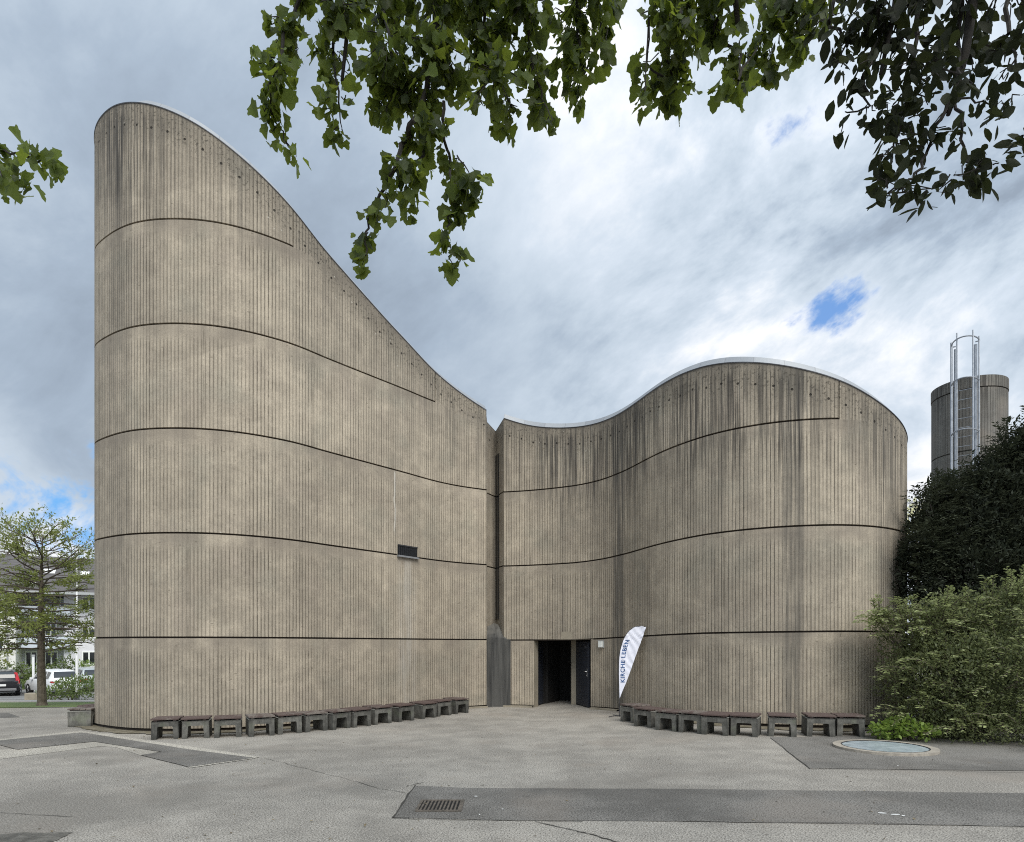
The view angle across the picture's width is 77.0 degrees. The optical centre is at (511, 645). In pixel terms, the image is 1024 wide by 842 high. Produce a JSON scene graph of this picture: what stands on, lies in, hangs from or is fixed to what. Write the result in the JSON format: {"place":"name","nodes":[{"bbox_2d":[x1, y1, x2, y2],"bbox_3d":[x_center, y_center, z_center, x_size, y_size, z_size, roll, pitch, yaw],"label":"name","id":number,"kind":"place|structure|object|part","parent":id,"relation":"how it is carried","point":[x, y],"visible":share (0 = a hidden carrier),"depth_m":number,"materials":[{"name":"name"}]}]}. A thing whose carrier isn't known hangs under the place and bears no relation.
{"place":"outdoors","nodes":[
{"label":"outdoors","id":0,"kind":"place"},
{"bbox_2d":[0,690,93,699],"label":"car park","id":1,"kind":"structure","parent":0,"point":[8,696],"depth_m":39.82,"materials":[{"name":"grey asphalt"}]},
{"bbox_2d":[0,669,22,694],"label":"parked car","id":2,"kind":"object","parent":1,"relation":"on","point":[10,680],"visible":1,"depth_m":40.54,"materials":[{"name":"black paint"}]},
{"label":"rear window","id":3,"kind":"part","parent":2,"relation":"part of","materials":[{"name":"black glass"}]},
{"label":"rear window","id":4,"kind":"part","parent":2,"relation":"part of","materials":[{"name":"white glass"}]},
{"bbox_2d":[32,655,34,690],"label":"marker post","id":5,"kind":"object","parent":1,"relation":"on","point":[33,665],"visible":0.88,"depth_m":45.44,"materials":[{"name":"white metal"}]},
{"bbox_2d":[24,692,48,699],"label":"concrete block","id":6,"kind":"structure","parent":1,"relation":"on","point":[30,696],"depth_m":32.92,"materials":[{"name":"beige concrete"}]},
{"bbox_2d":[24,669,82,694],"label":"parked car","id":7,"kind":"object","parent":1,"relation":"on","point":[30,684],"visible":0.41,"depth_m":41.39,"materials":[{"name":"white paint"}]},
{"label":"rear window","id":8,"kind":"part","parent":7,"relation":"part of","materials":[{"name":"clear glass"}]},
{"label":"rear window","id":9,"kind":"part","parent":7,"relation":"part of","materials":[{"name":"black glass"}]},
{"bbox_2d":[74,548,79,699],"bbox_3d":[-22.318,-1.151,33.000,0.240,7.911,0.240,0,0,0],"label":"flagpole","id":10,"kind":"object","parent":1,"relation":"on","point":[76,669],"visible":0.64,"depth_m":32.96,"materials":[{"name":"white metal"}]},
{"bbox_2d":[74,667,93,687],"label":"parked car","id":11,"kind":"object","parent":1,"relation":"on","point":[84,670],"visible":0.05,"depth_m":44.37,"materials":[{"name":"silver metal"}]},
{"bbox_2d":[0,700,93,700],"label":"path","id":12,"kind":"structure","parent":0,"point":[47,700],"depth_m":28.67,"materials":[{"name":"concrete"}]},
{"bbox_2d":[0,0,840,286],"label":"overhanging tree","id":13,"kind":"object","parent":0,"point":[397,80],"visible":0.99,"depth_m":4.99,"materials":[{"name":"green plant"}]},
{"bbox_2d":[0,673,1023,841],"bbox_3d":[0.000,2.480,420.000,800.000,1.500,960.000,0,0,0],"label":"ground","id":14,"kind":"structure","parent":0,"point":[106,800],"depth_m":8.63,"materials":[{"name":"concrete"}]},
{"bbox_2d":[0,713,18,717],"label":"dark asphalt patch","id":15,"kind":"object","parent":14,"relation":"on","point":[5,715],"visible":1,"depth_m":16.70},
{"bbox_2d":[0,511,62,555],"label":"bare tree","id":16,"kind":"object","parent":14,"relation":"on","point":[24,540],"visible":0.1,"depth_m":67.54,"materials":[{"name":"plant"}]},
{"bbox_2d":[0,832,71,841],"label":"wet cobble patch","id":17,"kind":"object","parent":14,"relation":"on","point":[30,837],"visible":1,"depth_m":6.14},
{"bbox_2d":[0,702,93,707],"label":"grass verge","id":18,"kind":"object","parent":14,"relation":"on","point":[32,704],"depth_m":21.75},
{"bbox_2d":[0,503,96,705],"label":"young tree","id":19,"kind":"object","parent":18,"relation":"on","point":[39,625],"visible":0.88,"depth_m":20.86,"materials":[{"name":"green plant"}]},
{"bbox_2d":[0,554,95,675],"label":"apartment house","id":20,"kind":"structure","parent":14,"relation":"on","point":[85,651],"depth_m":51.99,"materials":[{"name":"paint"}]},
{"bbox_2d":[22,597,37,605],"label":"window","id":21,"kind":"structure","parent":20,"relation":"in","point":[22,597],"depth_m":51.67,"materials":[{"name":"white glass"}]},
{"bbox_2d":[25,651,36,666],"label":"window","id":22,"kind":"structure","parent":20,"relation":"in","point":[28,654],"depth_m":51.60,"materials":[{"name":"white"}]},
{"bbox_2d":[45,622,56,634],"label":"window","id":23,"kind":"structure","parent":20,"relation":"in","point":[55,625],"depth_m":52.25,"materials":[{"name":"white glass"}]},
{"bbox_2d":[45,651,57,667],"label":"window","id":24,"kind":"structure","parent":20,"relation":"in","point":[48,659],"depth_m":52.22,"materials":[{"name":"white"}]},
{"bbox_2d":[54,597,63,606],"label":"window","id":25,"kind":"structure","parent":20,"relation":"in","point":[60,605],"depth_m":52.50,"materials":[{"name":"white glass"}]},
{"bbox_2d":[82,596,93,609],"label":"window","id":26,"kind":"structure","parent":20,"relation":"in","point":[89,604],"depth_m":52.57,"materials":[{"name":"white glass"}]},
{"bbox_2d":[82,651,93,664],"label":"window","id":27,"kind":"structure","parent":20,"relation":"in","point":[86,655],"depth_m":52.53,"materials":[{"name":"white"}]},
{"bbox_2d":[35,672,93,699],"bbox_3d":[-22.031,2.092,32.613,3.591,1.566,2.655,0,0,0],"label":"hedge","id":28,"kind":"object","parent":14,"relation":"on","point":[73,682],"visible":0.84,"depth_m":32.23,"materials":[{"name":"green plant"}]},
{"bbox_2d":[0,741,159,758],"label":"pale asphalt strip","id":29,"kind":"object","parent":14,"relation":"on","point":[7,753],"visible":1,"depth_m":11.26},
{"bbox_2d":[67,706,96,726],"bbox_3d":[-9.724,1.629,14.648,0.503,0.425,0.502,0,0,-8],"label":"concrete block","id":30,"kind":"object","parent":14,"relation":"on","point":[80,716],"visible":0.84,"depth_m":14.42,"materials":[{"name":"concrete"}]},
{"bbox_2d":[77,704,93,706],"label":"stool","id":31,"kind":"object","parent":14,"relation":"on","point":[90,705],"visible":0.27,"depth_m":15.15,"materials":[{"name":"concrete"}]},
{"bbox_2d":[0,733,252,766],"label":"dark asphalt patch","id":32,"kind":"object","parent":14,"relation":"on","point":[184,757],"visible":1,"depth_m":11.54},
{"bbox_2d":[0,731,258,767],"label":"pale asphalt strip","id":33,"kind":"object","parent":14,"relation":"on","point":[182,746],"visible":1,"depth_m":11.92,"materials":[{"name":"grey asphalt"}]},
{"bbox_2d":[150,715,183,739],"bbox_3d":[-6.790,1.629,12.697,0.502,0.425,0.503,-1,0,-16],"label":"stool","id":34,"kind":"object","parent":14,"relation":"on","point":[158,723],"visible":0.93,"depth_m":12.52,"materials":[{"name":"concrete"}]},
{"bbox_2d":[181,715,211,738],"bbox_3d":[-6.274,1.632,12.820,0.508,0.420,0.511,-1,0,-19],"label":"stool","id":35,"kind":"object","parent":14,"relation":"on","point":[205,721],"visible":1,"depth_m":12.66,"materials":[{"name":"concrete"}]},
{"bbox_2d":[213,714,242,737],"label":"stool","id":36,"kind":"object","parent":14,"relation":"on","point":[222,720],"visible":1,"depth_m":12.77,"materials":[{"name":"concrete"}]},
{"bbox_2d":[245,713,274,736],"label":"stool","id":37,"kind":"object","parent":14,"relation":"on","point":[267,719],"visible":1,"depth_m":12.99,"materials":[{"name":"concrete"}]},
{"bbox_2d":[271,711,301,734],"bbox_3d":[-4.708,1.629,13.457,0.505,0.427,0.514,-1,0,-35],"label":"stool","id":38,"kind":"object","parent":14,"relation":"on","point":[294,718],"visible":0.92,"depth_m":13.33,"materials":[{"name":"concrete"}]},
{"bbox_2d":[297,710,327,732],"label":"stool","id":39,"kind":"object","parent":14,"relation":"on","point":[319,719],"visible":0.84,"depth_m":13.71,"materials":[{"name":"concrete"}]},
{"bbox_2d":[319,708,350,729],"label":"stool","id":40,"kind":"object","parent":14,"relation":"on","point":[338,717],"visible":0.88,"depth_m":14.07,"materials":[{"name":"concrete"}]},
{"bbox_2d":[340,706,370,727],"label":"stool","id":41,"kind":"object","parent":14,"relation":"on","point":[360,715],"visible":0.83,"depth_m":14.52,"materials":[{"name":"concrete"}]},
{"bbox_2d":[362,704,392,724],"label":"stool","id":42,"kind":"object","parent":14,"relation":"on","point":[381,713],"visible":0.88,"depth_m":15.02,"materials":[{"name":"concrete"}]},
{"bbox_2d":[385,703,414,721],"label":"stool","id":43,"kind":"object","parent":14,"relation":"on","point":[402,711],"visible":0.85,"depth_m":15.45,"materials":[{"name":"concrete"}]},
{"bbox_2d":[409,700,437,718],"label":"stool","id":44,"kind":"object","parent":14,"relation":"on","point":[423,709],"visible":0.85,"depth_m":16.09,"materials":[{"name":"concrete"}]},
{"bbox_2d":[426,699,451,716],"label":"stool","id":45,"kind":"object","parent":14,"relation":"on","point":[443,706],"visible":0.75,"depth_m":16.74,"materials":[{"name":"concrete"}]},
{"bbox_2d":[443,697,468,713],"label":"stool","id":46,"kind":"object","parent":14,"relation":"on","point":[460,704],"visible":0.84,"depth_m":17.27,"materials":[{"name":"concrete"}]},
{"bbox_2d":[94,100,907,730],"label":"church","id":47,"kind":"structure","parent":14,"relation":"on","point":[320,482],"depth_m":14.16,"materials":[{"name":"concrete"}]},
{"bbox_2d":[396,544,418,559],"bbox_3d":[-2.782,-2.482,17.075,0.165,0.345,0.730,0,0,38],"label":"vent window","id":48,"kind":"structure","parent":47,"relation":"in","point":[404,551],"depth_m":17.03,"materials":[{"name":"glass"}]},
{"bbox_2d":[495,453,498,618],"bbox_3d":[-0.453,-3.298,19.625,0.017,5.016,0.319,0,0,-21],"label":"slot window","id":49,"kind":"structure","parent":47,"relation":"in","point":[497,456],"depth_m":19.57,"materials":[{"name":"black glass"}]},
{"bbox_2d":[538,642,542,704],"bbox_3d":[0.815,0.847,19.575,0.055,1.904,1.002,0,0,19],"label":"door","id":50,"kind":"structure","parent":47,"relation":"in","point":[540,644],"depth_m":19.65,"materials":[{"name":"black metal"}]},
{"bbox_2d":[576,642,589,706],"bbox_3d":[2.049,0.832,18.959,0.126,1.874,1.192,0,0,-11],"label":"door","id":51,"kind":"structure","parent":47,"relation":"in","point":[582,648],"depth_m":18.78,"materials":[{"name":"black metal"}]},
{"bbox_2d":[75,718,929,733],"bbox_3d":[-0.339,1.767,14.843,19.969,0.100,3.942,0,0,2],"label":"soil strip","id":52,"kind":"object","parent":14,"relation":"on","point":[95,727],"visible":0.25,"depth_m":13.58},
{"bbox_2d":[1,738,1023,841],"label":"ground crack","id":53,"kind":"object","parent":14,"relation":"on","point":[407,795],"visible":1,"depth_m":6.85,"materials":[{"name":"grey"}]},
{"bbox_2d":[609,626,645,716],"bbox_3d":[2.852,0.646,15.912,0.851,2.257,0.454,0,0,20],"label":"feather flag","id":54,"kind":"object","parent":14,"relation":"on","point":[631,642],"visible":1,"depth_m":15.98,"materials":[{"name":"white fabric"}]},
{"bbox_2d":[620,703,650,722],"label":"stool","id":55,"kind":"object","parent":14,"relation":"on","point":[626,711],"visible":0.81,"depth_m":14.89,"materials":[{"name":"concrete"}]},
{"bbox_2d":[634,706,665,727],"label":"stool","id":56,"kind":"object","parent":14,"relation":"on","point":[644,715],"visible":0.77,"depth_m":13.95,"materials":[{"name":"concrete"}]},
{"bbox_2d":[655,708,682,731],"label":"stool","id":57,"kind":"object","parent":14,"relation":"on","point":[666,718],"visible":0.68,"depth_m":13.29,"materials":[{"name":"concrete"}]},
{"bbox_2d":[678,710,706,733],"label":"stool","id":58,"kind":"object","parent":14,"relation":"on","point":[687,718],"visible":0.73,"depth_m":12.86,"materials":[{"name":"concrete"}]},
{"bbox_2d":[395,786,1023,825],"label":"dark asphalt patch","id":59,"kind":"object","parent":14,"relation":"on","point":[839,807],"visible":1,"depth_m":7.10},
{"bbox_2d":[415,799,464,811],"bbox_3d":[-0.811,1.818,7.305,0.510,0.012,0.510,0,0,0],"label":"drain grate","id":60,"kind":"object","parent":59,"relation":"on","point":[443,805],"visible":1,"depth_m":7.28,"materials":[{"name":"metal"}]},
{"bbox_2d":[700,711,733,735],"bbox_3d":[4.029,1.535,12.590,0.528,0.426,0.510,0,0,35],"label":"stool","id":61,"kind":"object","parent":14,"relation":"on","point":[709,718],"visible":0.81,"depth_m":12.45,"materials":[{"name":"concrete"}]},
{"bbox_2d":[730,712,760,736],"bbox_3d":[4.501,1.529,12.384,0.503,0.428,0.510,-1,0,29],"label":"stool","id":62,"kind":"object","parent":14,"relation":"on","point":[751,718],"visible":1,"depth_m":12.24,"materials":[{"name":"concrete"}]},
{"bbox_2d":[767,712,796,736],"bbox_3d":[5.179,1.527,12.357,0.503,0.430,0.509,1,0,19],"label":"stool","id":63,"kind":"object","parent":14,"relation":"on","point":[790,719],"visible":0.99,"depth_m":12.17,"materials":[{"name":"concrete"}]},
{"bbox_2d":[801,712,836,736],"bbox_3d":[5.880,1.530,12.350,0.518,0.425,0.512,0,0,12],"label":"stool","id":64,"kind":"object","parent":14,"relation":"on","point":[810,719],"visible":1,"depth_m":12.17,"materials":[{"name":"concrete"}]},
{"bbox_2d":[831,713,865,736],"bbox_3d":[6.445,1.532,12.358,0.498,0.420,0.509,0,0,13],"label":"stool","id":65,"kind":"object","parent":14,"relation":"on","point":[856,721],"visible":0.81,"depth_m":12.17,"materials":[{"name":"concrete"}]},
{"bbox_2d":[770,734,1023,770],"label":"dark asphalt patch","id":66,"kind":"object","parent":14,"relation":"on","point":[817,752],"visible":0.66,"depth_m":10.05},
{"bbox_2d":[833,739,939,755],"bbox_3d":[6.219,1.736,10.742,1.550,0.107,1.550,0,0,0],"label":"manhole cover","id":67,"kind":"object","parent":66,"relation":"on","point":[885,747],"visible":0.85,"depth_m":10.64,"materials":[{"name":"metal"}]},
{"bbox_2d":[866,714,941,741],"bbox_3d":[7.139,1.515,11.777,1.172,0.551,0.908,0,0,24],"label":"ground cover","id":68,"kind":"object","parent":14,"relation":"on","point":[903,728],"visible":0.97,"depth_m":11.61,"materials":[{"name":"green plant"}]},
{"bbox_2d":[799,0,1023,222],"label":"overhanging tree","id":69,"kind":"object","parent":14,"relation":"on","point":[880,18],"visible":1,"depth_m":3.98,"materials":[{"name":"green plant"}]},
{"bbox_2d":[907,498,924,634],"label":"pale tree","id":70,"kind":"object","parent":14,"relation":"on","point":[912,510],"visible":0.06,"depth_m":45.91,"materials":[{"name":"green plant"}]},
{"bbox_2d":[852,564,1023,745],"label":"arching shrub","id":71,"kind":"object","parent":14,"relation":"on","point":[965,717],"visible":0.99,"depth_m":11.91,"materials":[{"name":"green plant"}]},
{"bbox_2d":[889,405,1023,727],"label":"dark conifer","id":72,"kind":"object","parent":14,"relation":"on","point":[987,541],"visible":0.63,"depth_m":13.57,"materials":[{"name":"green plant"}]},
{"bbox_2d":[931,329,1008,691],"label":"round tower","id":73,"kind":"structure","parent":14,"relation":"on","point":[966,411],"depth_m":19.30,"materials":[{"name":"concrete"}]},
{"bbox_2d":[0,0,1023,634],"label":"sky","id":74,"kind":"structure","parent":0,"point":[615,256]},
{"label":"grass bank","id":75,"kind":"structure","parent":0,"visible":0},
{"bbox_2d":[0,662,18,673],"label":"garden shrub","id":76,"kind":"object","parent":75,"relation":"on","point":[1,667],"visible":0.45,"depth_m":47.38,"materials":[{"name":"green plant"}]},
{"bbox_2d":[6,661,53,687],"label":"clipped hedge","id":77,"kind":"object","parent":75,"relation":"on","point":[25,676],"visible":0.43,"depth_m":47.25,"materials":[{"name":"green plant"}]},
{"bbox_2d":[51,655,78,669],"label":"garden shrub","id":78,"kind":"object","parent":75,"relation":"on","point":[65,664],"visible":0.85,"depth_m":48.23,"materials":[{"name":"green plant"}]},
{"bbox_2d":[70,659,93,667],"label":"garden shrub","id":79,"kind":"object","parent":75,"relation":"on","point":[84,664],"visible":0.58,"depth_m":48.48,"materials":[{"name":"green plant"}]}
]}

